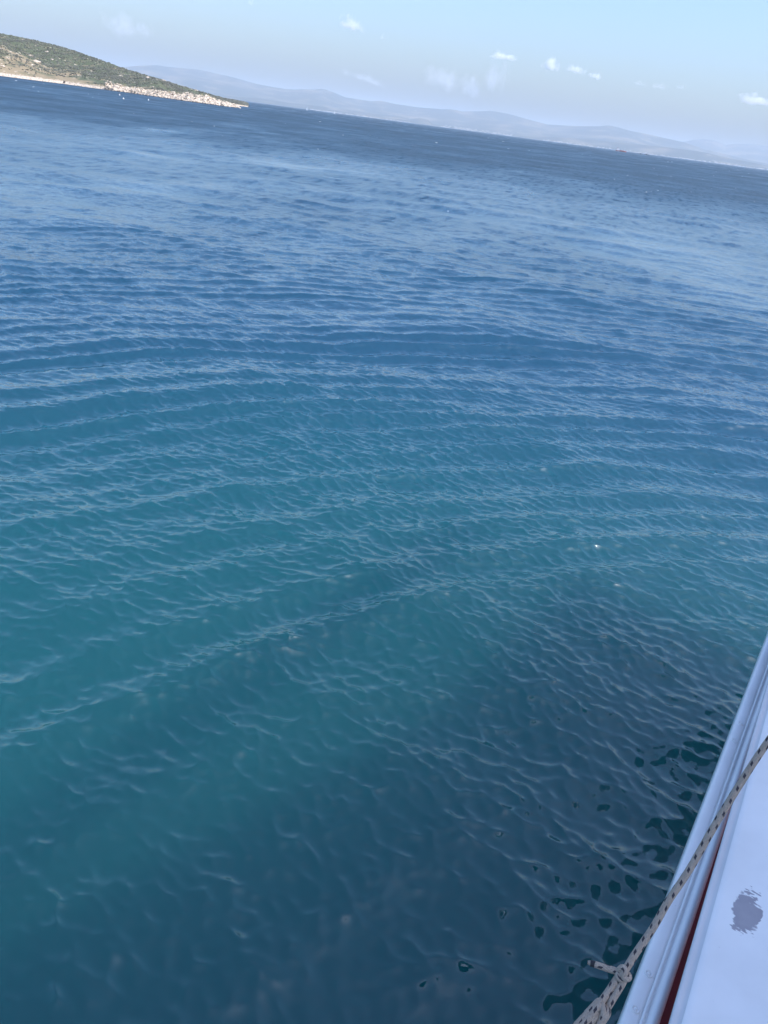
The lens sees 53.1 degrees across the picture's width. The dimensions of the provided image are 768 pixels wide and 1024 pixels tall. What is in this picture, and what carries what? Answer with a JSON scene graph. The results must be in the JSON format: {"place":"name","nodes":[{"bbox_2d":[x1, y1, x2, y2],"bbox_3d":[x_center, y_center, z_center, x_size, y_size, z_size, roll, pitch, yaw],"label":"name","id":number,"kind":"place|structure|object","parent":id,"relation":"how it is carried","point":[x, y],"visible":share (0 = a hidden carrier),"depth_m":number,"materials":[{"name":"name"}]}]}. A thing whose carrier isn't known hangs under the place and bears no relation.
{"place":"outdoors","nodes":[
{"label":"outdoors","id":0,"kind":"place"},
{"bbox_2d":[0,33,247,106],"bbox_3d":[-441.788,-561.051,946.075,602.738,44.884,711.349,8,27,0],"label":"island hill","id":1,"kind":"structure","parent":0,"point":[15,70],"depth_m":770.27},
{"bbox_2d":[0,33,249,105],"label":"hillside scrub","id":2,"kind":"object","parent":1,"relation":"on","point":[145,79],"visible":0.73,"depth_m":819.04,"materials":[{"name":"green plant"}]},
{"bbox_2d":[106,83,233,105],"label":"rocky point","id":3,"kind":"structure","parent":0,"point":[178,96],"depth_m":656.69,"materials":[{"name":"beige stone"}]},
{"bbox_2d":[0,73,245,107],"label":"shore boulders","id":4,"kind":"object","parent":3,"relation":"on","point":[185,97],"visible":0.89,"depth_m":663.10,"materials":[{"name":"stone"}]},
{"bbox_2d":[108,81,222,102],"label":"point scrub","id":5,"kind":"object","parent":3,"relation":"on","point":[194,95],"visible":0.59,"depth_m":668.64,"materials":[{"name":"green plant"}]},
{"bbox_2d":[119,91,236,107],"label":"waterline rocks","id":6,"kind":"object","parent":3,"relation":"on","point":[181,100],"visible":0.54,"depth_m":630.34,"materials":[{"name":"beige stone"}]},
{"bbox_2d":[0,76,767,1023],"bbox_3d":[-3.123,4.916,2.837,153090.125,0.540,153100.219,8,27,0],"label":"sea","id":7,"kind":"structure","parent":0,"point":[382,570],"depth_m":11.94,"materials":[{"name":"blue liquid"}]},
{"bbox_2d":[617,632,767,1023],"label":"tour boat","id":8,"kind":"object","parent":7,"relation":"on","point":[704,959],"visible":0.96,"depth_m":2.22,"materials":[{"name":"white paint"}]},
{"bbox_2d":[588,735,767,1008],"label":"flecked rope","id":9,"kind":"object","parent":8,"relation":"hanging from","point":[615,987],"visible":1,"depth_m":1.56,"materials":[{"name":"beige fabric"}]},
{"bbox_2d":[573,998,610,1023],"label":"gathered rope","id":10,"kind":"object","parent":9,"relation":"hanging from","point":[595,1012],"visible":1,"depth_m":1.50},
{"bbox_2d":[0,0,767,145],"label":"sky","id":11,"kind":"structure","parent":0,"point":[678,70],"materials":[{"name":"blue"}]},
{"bbox_2d":[124,65,767,165],"bbox_3d":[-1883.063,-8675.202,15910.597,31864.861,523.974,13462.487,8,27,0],"label":"hills","id":12,"kind":"structure","parent":0,"point":[224,85],"depth_m":17159.32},
{"bbox_2d":[215,95,767,169],"bbox_3d":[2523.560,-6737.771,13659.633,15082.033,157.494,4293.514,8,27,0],"label":"foothills","id":13,"kind":"structure","parent":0,"point":[675,152],"depth_m":13874.41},
{"bbox_2d":[310,109,767,169],"bbox_3d":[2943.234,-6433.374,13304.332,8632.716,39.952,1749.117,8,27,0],"label":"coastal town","id":14,"kind":"object","parent":13,"relation":"on","point":[557,141],"visible":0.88,"depth_m":13634.50,"materials":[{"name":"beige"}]},
{"bbox_2d":[685,139,767,163],"bbox_3d":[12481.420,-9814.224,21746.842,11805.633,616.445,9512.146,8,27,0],"label":"distant mountains","id":15,"kind":"structure","parent":0,"point":[753,152],"depth_m":21709.75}
]}

